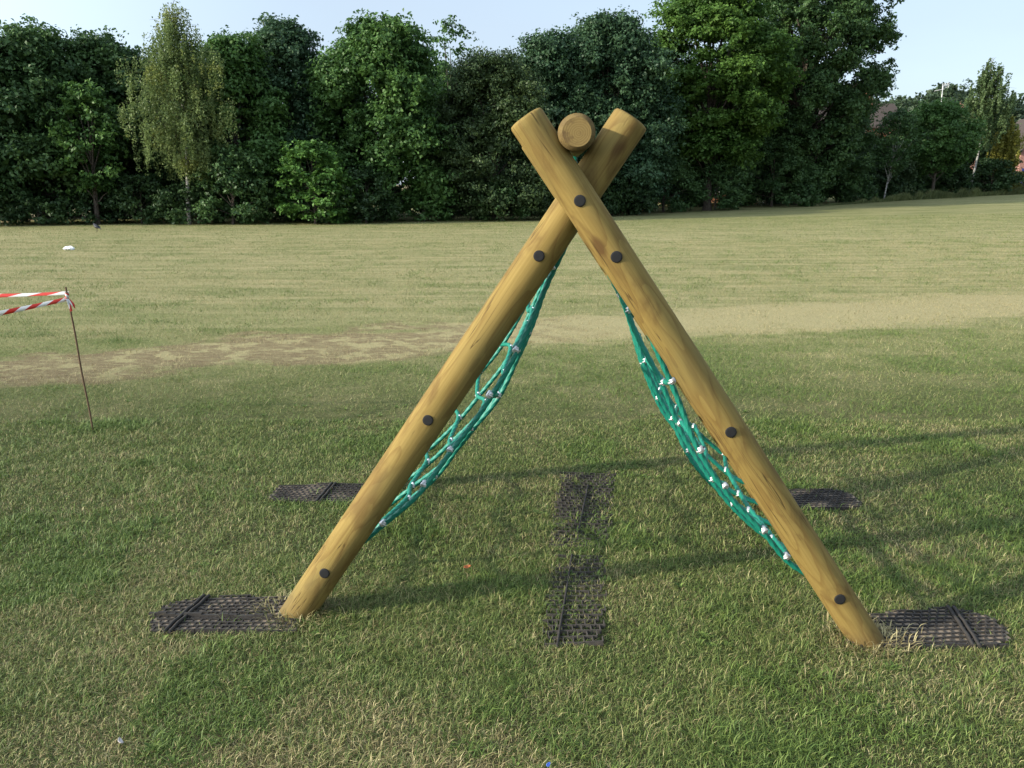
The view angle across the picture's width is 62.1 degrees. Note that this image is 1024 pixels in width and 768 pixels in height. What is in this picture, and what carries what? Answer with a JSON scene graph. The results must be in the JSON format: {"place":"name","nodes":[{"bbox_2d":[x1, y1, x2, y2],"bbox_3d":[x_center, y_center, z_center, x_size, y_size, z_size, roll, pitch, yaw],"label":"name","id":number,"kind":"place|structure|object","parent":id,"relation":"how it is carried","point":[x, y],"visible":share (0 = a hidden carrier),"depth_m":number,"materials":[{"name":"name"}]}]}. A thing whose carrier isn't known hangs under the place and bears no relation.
{"place":"outdoors","nodes":[
{"label":"outdoors","id":0,"kind":"place"},
{"bbox_2d":[63,246,74,249],"bbox_3d":[-11.367,-3.475,21.801,0.282,0.140,0.191,0,13,0],"label":"plastic bag","id":1,"kind":"object","parent":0,"point":[68,248],"visible":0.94,"depth_m":21.75,"materials":[{"name":"white plastic"}]},
{"bbox_2d":[0,185,1023,767],"bbox_3d":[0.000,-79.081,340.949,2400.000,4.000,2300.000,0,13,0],"label":"ground","id":2,"kind":"structure","parent":0,"point":[762,213],"depth_m":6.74,"materials":[{"name":"green plant"}]},
{"bbox_2d":[0,192,20,225],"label":"shrub","id":3,"kind":"object","parent":2,"relation":"on","point":[4,218],"visible":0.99,"depth_m":35.25,"materials":[{"name":"green plant"}]},
{"bbox_2d":[0,37,61,223],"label":"broadleaf tree","id":4,"kind":"object","parent":2,"relation":"on","point":[12,114],"visible":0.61,"depth_m":35.19,"materials":[{"name":"green plant"}]},
{"bbox_2d":[1,181,76,217],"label":"broadleaf tree","id":5,"kind":"object","parent":2,"relation":"on","point":[51,207],"visible":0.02,"depth_m":43.31,"materials":[{"name":"green plant"}]},
{"bbox_2d":[2,195,77,224],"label":"shrub","id":6,"kind":"object","parent":2,"relation":"on","point":[28,204],"visible":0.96,"depth_m":35.81,"materials":[{"name":"green plant"}]},
{"bbox_2d":[0,13,130,222],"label":"broadleaf tree","id":7,"kind":"object","parent":2,"relation":"on","point":[29,49],"visible":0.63,"depth_m":35.92,"materials":[{"name":"green plant"}]},
{"bbox_2d":[31,200,125,217],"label":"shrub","id":8,"kind":"object","parent":2,"relation":"on","point":[72,211],"visible":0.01,"depth_m":45.19,"materials":[{"name":"green plant"}]},
{"bbox_2d":[65,287,93,429],"bbox_3d":[-2.775,-0.119,5.466,0.081,1.010,0.011,0,13,0],"label":"stake","id":9,"kind":"object","parent":2,"relation":"on","point":[80,365],"visible":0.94,"depth_m":5.46,"materials":[{"name":"metal"}]},
{"bbox_2d":[0,291,74,315],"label":"hazard tape","id":10,"kind":"object","parent":9,"relation":"attached to","point":[33,306],"visible":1,"depth_m":5.34,"materials":[{"name":"plastic"}]},
{"bbox_2d":[53,190,121,224],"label":"shrub","id":11,"kind":"object","parent":2,"relation":"on","point":[79,204],"visible":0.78,"depth_m":36.74,"materials":[{"name":"green plant"}]},
{"bbox_2d":[45,78,130,224],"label":"young tree","id":12,"kind":"object","parent":2,"relation":"on","point":[78,94],"visible":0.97,"depth_m":35.89,"materials":[{"name":"green plant"}]},
{"bbox_2d":[40,24,185,221],"bbox_3d":[-18.640,-11.853,39.149,7.366,8.824,6.463,0,13,0],"label":"broadleaf tree","id":13,"kind":"object","parent":2,"relation":"on","point":[100,55],"visible":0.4,"depth_m":37.79,"materials":[{"name":"green plant"}]},
{"bbox_2d":[92,173,181,223],"bbox_3d":[-16.581,-8.106,37.449,4.304,2.275,3.002,0,13,0],"label":"shrub","id":14,"kind":"object","parent":2,"relation":"on","point":[122,203],"visible":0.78,"depth_m":37.00,"materials":[{"name":"green plant"}]},
{"bbox_2d":[119,59,197,217],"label":"broadleaf tree","id":15,"kind":"object","parent":2,"relation":"on","point":[126,213],"visible":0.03,"depth_m":42.28,"materials":[{"name":"green plant"}]},
{"bbox_2d":[114,1,239,224],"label":"birch tree","id":16,"kind":"object","parent":2,"relation":"on","point":[175,48],"visible":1,"depth_m":35.41,"materials":[{"name":"green plant"}]},
{"bbox_2d":[146,179,231,223],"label":"shrub","id":17,"kind":"object","parent":2,"relation":"on","point":[166,194],"visible":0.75,"depth_m":36.69,"materials":[{"name":"green plant"}]},
{"bbox_2d":[166,52,244,217],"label":"broadleaf tree","id":18,"kind":"object","parent":2,"relation":"on","point":[203,176],"visible":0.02,"depth_m":43.68,"materials":[{"name":"green plant"}]},
{"bbox_2d":[149,594,301,634],"bbox_3d":[-1.052,0.852,3.151,0.569,0.038,0.297,0,13,0],"label":"rubber mat","id":19,"kind":"object","parent":2,"relation":"on","point":[196,615],"visible":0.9,"depth_m":3.11,"materials":[{"name":"black rubber"}]},
{"bbox_2d":[186,144,276,223],"bbox_3d":[-12.085,-8.635,36.958,3.998,3.530,3.144,0,13,0],"label":"shrub","id":20,"kind":"object","parent":2,"relation":"on","point":[228,159],"visible":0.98,"depth_m":36.48,"materials":[{"name":"green plant"}]},
{"bbox_2d":[170,25,299,221],"bbox_3d":[-12.304,-11.604,38.377,5.985,8.687,5.220,0,13,0],"label":"broadleaf tree","id":21,"kind":"object","parent":2,"relation":"on","point":[264,126],"visible":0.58,"depth_m":37.58,"materials":[{"name":"green plant"}]},
{"bbox_2d":[244,182,293,222],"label":"shrub","id":22,"kind":"object","parent":2,"relation":"on","point":[278,212],"visible":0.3,"depth_m":38.48,"materials":[{"name":"green plant"}]},
{"bbox_2d":[227,12,356,219],"bbox_3d":[-10.419,-12.778,41.069,6.620,9.762,6.330,6,14,26],"label":"broadleaf tree","id":23,"kind":"object","parent":2,"relation":"on","point":[288,43],"visible":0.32,"depth_m":39.18,"materials":[{"name":"green plant"}]},
{"bbox_2d":[269,482,363,502],"bbox_3d":[-0.922,0.563,4.406,0.635,0.038,0.271,0,13,0],"label":"rubber mat","id":24,"kind":"object","parent":2,"relation":"on","point":[349,491],"visible":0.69,"depth_m":4.39,"materials":[{"name":"black rubber"}]},
{"bbox_2d":[273,138,364,223],"bbox_3d":[-8.483,-8.793,37.074,4.019,3.785,3.543,0,13,0],"label":"hazel bush","id":25,"kind":"object","parent":2,"relation":"on","point":[331,169],"visible":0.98,"depth_m":36.65,"materials":[{"name":"green plant"}]},
{"bbox_2d":[282,174,366,222],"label":"shrub","id":26,"kind":"object","parent":2,"relation":"on","point":[321,195],"visible":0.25,"depth_m":37.77,"materials":[{"name":"green plant"}]},
{"bbox_2d":[281,54,401,215],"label":"broadleaf tree","id":27,"kind":"object","parent":2,"relation":"on","point":[363,100],"visible":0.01,"depth_m":43.72,"materials":[{"name":"green plant"}]},
{"bbox_2d":[340,163,409,222],"bbox_3d":[-6.708,-8.597,38.472,3.259,2.773,3.268,11,17,38],"label":"shrub","id":28,"kind":"object","parent":2,"relation":"on","point":[385,211],"visible":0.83,"depth_m":37.98,"materials":[{"name":"green plant"}]},
{"bbox_2d":[290,8,468,220],"bbox_3d":[-6.194,-12.472,40.145,8.626,9.581,7.515,0,13,0],"label":"oak tree","id":29,"kind":"object","parent":2,"relation":"on","point":[388,55],"visible":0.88,"depth_m":38.41,"materials":[{"name":"green plant"}]},
{"bbox_2d":[393,184,454,220],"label":"shrub","id":30,"kind":"object","parent":2,"relation":"on","point":[405,198],"visible":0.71,"depth_m":39.84,"materials":[{"name":"green plant"}]},
{"bbox_2d":[391,57,485,215],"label":"broadleaf tree","id":31,"kind":"object","parent":2,"relation":"on","point":[400,178],"depth_m":47.02,"materials":[{"name":"green plant"}]},
{"bbox_2d":[425,14,479,217],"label":"ash tree","id":32,"kind":"object","parent":2,"relation":"on","point":[444,30],"visible":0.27,"depth_m":42.68,"materials":[{"name":"green plant"}]},
{"bbox_2d":[444,165,498,219],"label":"shrub","id":33,"kind":"object","parent":2,"relation":"on","point":[472,211],"visible":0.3,"depth_m":40.93,"materials":[{"name":"green plant"}]},
{"bbox_2d":[446,68,506,213],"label":"broadleaf tree","id":34,"kind":"object","parent":2,"relation":"on","point":[471,124],"depth_m":48.17,"materials":[{"name":"green plant"}]},
{"bbox_2d":[428,45,555,219],"bbox_3d":[-0.926,-12.003,40.891,7.196,8.318,6.526,0,13,0],"label":"hawthorn tree","id":35,"kind":"object","parent":2,"relation":"on","point":[493,80],"visible":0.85,"depth_m":39.75,"materials":[{"name":"green plant"}]},
{"bbox_2d":[470,173,536,220],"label":"shrub","id":36,"kind":"object","parent":2,"relation":"on","point":[502,188],"visible":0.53,"depth_m":40.29,"materials":[{"name":"green plant"}]},
{"bbox_2d":[507,180,554,218],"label":"shrub","id":37,"kind":"object","parent":2,"relation":"on","point":[550,199],"visible":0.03,"depth_m":42.11,"materials":[{"name":"green plant"}]},
{"bbox_2d":[485,25,610,211],"bbox_3d":[1.730,-14.192,46.383,7.102,10.080,6.254,-4,14,-18],"label":"broadleaf tree","id":38,"kind":"object","parent":2,"relation":"on","point":[548,52],"visible":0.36,"depth_m":44.89,"materials":[{"name":"green plant"}]},
{"bbox_2d":[542,553,606,647],"bbox_3d":[0.249,0.826,3.291,0.239,0.036,0.767,1,13,5],"label":"rubber mat","id":39,"kind":"object","parent":2,"relation":"on","point":[560,626],"visible":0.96,"depth_m":3.21,"materials":[{"name":"black rubber"}]},
{"bbox_2d":[280,108,884,649],"bbox_3d":[0.234,-0.069,3.557,2.350,1.962,1.673,0,13,0],"label":"climbing frame","id":40,"kind":"object","parent":2,"relation":"on","point":[574,188],"visible":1,"depth_m":2.86,"materials":[{"name":"brown wood"}]},
{"bbox_2d":[549,471,615,546],"bbox_3d":[0.363,0.604,4.253,0.310,0.036,1.044,2,13,7],"label":"rubber mat","id":41,"kind":"object","parent":2,"relation":"on","point":[565,504],"visible":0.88,"depth_m":4.23,"materials":[{"name":"black rubber"}]},
{"bbox_2d":[544,5,689,211],"bbox_3d":[5.240,-15.045,47.400,8.967,11.227,8.427,11,17,39],"label":"oak tree","id":42,"kind":"object","parent":2,"relation":"on","point":[629,67],"visible":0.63,"depth_m":45.69,"materials":[{"name":"green plant"}]},
{"bbox_2d":[600,156,662,215],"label":"shrub","id":43,"kind":"object","parent":2,"relation":"on","point":[639,204],"visible":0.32,"depth_m":46.31,"materials":[{"name":"green plant"}]},
{"bbox_2d":[636,149,710,211],"bbox_3d":[9.354,-12.294,50.991,5.248,4.095,4.602,0,13,0],"label":"shrub","id":44,"kind":"object","parent":2,"relation":"on","point":[684,175],"visible":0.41,"depth_m":50.45,"materials":[{"name":"green plant"}]},
{"bbox_2d":[669,158,753,209],"bbox_3d":[12.647,-12.346,52.293,5.163,3.460,4.573,-5,14,-21],"label":"shrub","id":45,"kind":"object","parent":2,"relation":"on","point":[727,200],"visible":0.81,"depth_m":51.54,"materials":[{"name":"green plant"}]},
{"bbox_2d":[640,0,809,210],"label":"maple tree","id":46,"kind":"object","parent":2,"relation":"on","point":[728,85],"visible":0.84,"depth_m":49.08,"materials":[{"name":"green plant"}]},
{"bbox_2d":[690,43,830,204],"bbox_3d":[16.451,-19.017,60.446,11.663,12.415,10.378,11,17,40],"label":"broadleaf tree","id":47,"kind":"object","parent":2,"relation":"on","point":[756,168],"visible":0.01,"depth_m":57.64,"materials":[{"name":"green plant"}]},
{"bbox_2d":[716,77,834,201],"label":"broadleaf tree","id":48,"kind":"object","parent":2,"relation":"on","point":[822,189],"visible":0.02,"depth_m":60.25,"materials":[{"name":"green plant"}]},
{"bbox_2d":[729,133,828,206],"bbox_3d":[17.276,-14.117,56.274,6.585,4.846,5.850,0,13,0],"label":"shrub","id":49,"kind":"object","parent":2,"relation":"on","point":[806,191],"visible":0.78,"depth_m":55.20,"materials":[{"name":"green plant"}]},
{"bbox_2d":[723,0,906,204],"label":"tall oak tree","id":50,"kind":"object","parent":2,"relation":"on","point":[862,33],"visible":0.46,"depth_m":54.31,"materials":[{"name":"green plant"}]},
{"bbox_2d":[788,488,861,510],"bbox_3d":[1.507,0.587,4.316,0.499,0.031,0.278,0,13,0],"label":"rubber mat","id":51,"kind":"object","parent":2,"relation":"on","point":[828,498],"visible":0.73,"depth_m":4.29,"materials":[{"name":"black rubber"}]},
{"bbox_2d":[815,159,883,201],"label":"shrub","id":52,"kind":"object","parent":2,"relation":"on","point":[849,197],"visible":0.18,"depth_m":60.18,"materials":[{"name":"green plant"}]},
{"bbox_2d":[815,78,886,202],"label":"broadleaf tree","id":53,"kind":"object","parent":2,"relation":"on","point":[856,168],"visible":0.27,"depth_m":59.64,"materials":[{"name":"green plant"}]},
{"bbox_2d":[819,99,899,135],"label":"brick house","id":54,"kind":"structure","parent":2,"relation":"on","point":[891,107],"depth_m":80.11,"materials":[{"name":"tile"}]},
{"bbox_2d":[830,143,907,198],"bbox_3d":[27.540,-16.806,65.720,6.566,5.186,5.949,0,13,0],"label":"bush","id":55,"kind":"object","parent":2,"relation":"on","point":[895,189],"visible":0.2,"depth_m":64.21,"materials":[{"name":"green plant"}]},
{"bbox_2d":[848,147,923,196],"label":"bush","id":56,"kind":"object","parent":2,"relation":"on","point":[910,169],"visible":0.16,"depth_m":64.63,"materials":[{"name":"green plant"}]},
{"bbox_2d":[869,105,925,198],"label":"thin tree","id":57,"kind":"object","parent":2,"relation":"on","point":[901,129],"visible":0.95,"depth_m":60.64,"materials":[{"name":"green plant"}]},
{"bbox_2d":[872,166,929,196],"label":"bush","id":58,"kind":"object","parent":2,"relation":"on","point":[919,185],"visible":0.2,"depth_m":65.96,"materials":[{"name":"green plant"}]},
{"bbox_2d":[889,131,950,195],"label":"bush","id":59,"kind":"object","parent":2,"relation":"on","point":[925,178],"visible":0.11,"depth_m":69.13,"materials":[{"name":"green plant"}]},
{"bbox_2d":[846,605,1010,648],"bbox_3d":[1.463,0.874,3.059,0.602,0.039,0.297,0,13,0],"label":"rubber mat","id":60,"kind":"object","parent":2,"relation":"on","point":[961,630],"visible":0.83,"depth_m":3.03,"materials":[{"name":"black rubber"}]},
{"bbox_2d":[895,97,987,189],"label":"round tree","id":61,"kind":"object","parent":2,"relation":"on","point":[950,140],"visible":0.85,"depth_m":64.37,"materials":[{"name":"green plant"}]},
{"bbox_2d":[908,83,974,169],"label":"brick house","id":62,"kind":"structure","parent":2,"relation":"on","point":[942,89],"depth_m":102.15,"materials":[{"name":"brick"}]},
{"bbox_2d":[873,78,1023,122],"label":"distant wood","id":63,"kind":"object","parent":2,"relation":"on","point":[952,91],"visible":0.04,"depth_m":165.90,"materials":[{"name":"green plant"}]},
{"bbox_2d":[922,164,980,194],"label":"bush","id":64,"kind":"object","parent":2,"relation":"on","point":[963,181],"visible":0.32,"depth_m":69.26,"materials":[{"name":"green plant"}]},
{"bbox_2d":[948,120,998,191],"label":"bush","id":65,"kind":"object","parent":2,"relation":"on","point":[982,177],"visible":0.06,"depth_m":74.89,"materials":[{"name":"green plant"}]},
{"bbox_2d":[953,110,1021,188],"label":"bush","id":66,"kind":"object","parent":2,"relation":"on","point":[970,169],"visible":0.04,"depth_m":76.80,"materials":[{"name":"green plant"}]},
{"bbox_2d":[962,57,1016,192],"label":"birch tree","id":67,"kind":"object","parent":2,"relation":"on","point":[989,86],"visible":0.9,"depth_m":68.79,"materials":[{"name":"green plant"}]},
{"bbox_2d":[968,156,1023,193],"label":"bush","id":68,"kind":"object","parent":2,"relation":"on","point":[986,166],"visible":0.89,"depth_m":70.33,"materials":[{"name":"green plant"}]},
{"bbox_2d":[983,123,1022,191],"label":"bush","id":69,"kind":"object","parent":2,"relation":"on","point":[1016,127],"visible":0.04,"depth_m":76.70,"materials":[{"name":"green plant"}]},
{"bbox_2d":[986,116,1023,178],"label":"birch tree","id":70,"kind":"object","parent":2,"relation":"on","point":[1003,148],"visible":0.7,"depth_m":70.80,"materials":[{"name":"yellow plant"}]},
{"bbox_2d":[1010,171,1023,190],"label":"bush","id":71,"kind":"object","parent":2,"relation":"on","point":[1017,185],"visible":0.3,"depth_m":72.72,"materials":[{"name":"green plant"}]},
{"bbox_2d":[1013,119,1023,183],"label":"brick house","id":72,"kind":"structure","parent":2,"relation":"on","point":[1021,129],"depth_m":87.65,"materials":[{"name":"brick"}]},
{"bbox_2d":[0,0,1023,184],"label":"sky","id":73,"kind":"structure","parent":0,"point":[946,41],"materials":[{"name":"blue"}]},
{"bbox_2d":[658,59,722,206],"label":"broadleaf tree","id":74,"kind":"object","parent":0,"point":[673,185],"visible":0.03,"depth_m":57.96,"materials":[{"name":"green plant"}]},
{"bbox_2d":[820,185,1023,205],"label":"rough grass","id":75,"kind":"structure","parent":0,"point":[938,194],"depth_m":64.89,"materials":[{"name":"green plant"}]}
]}

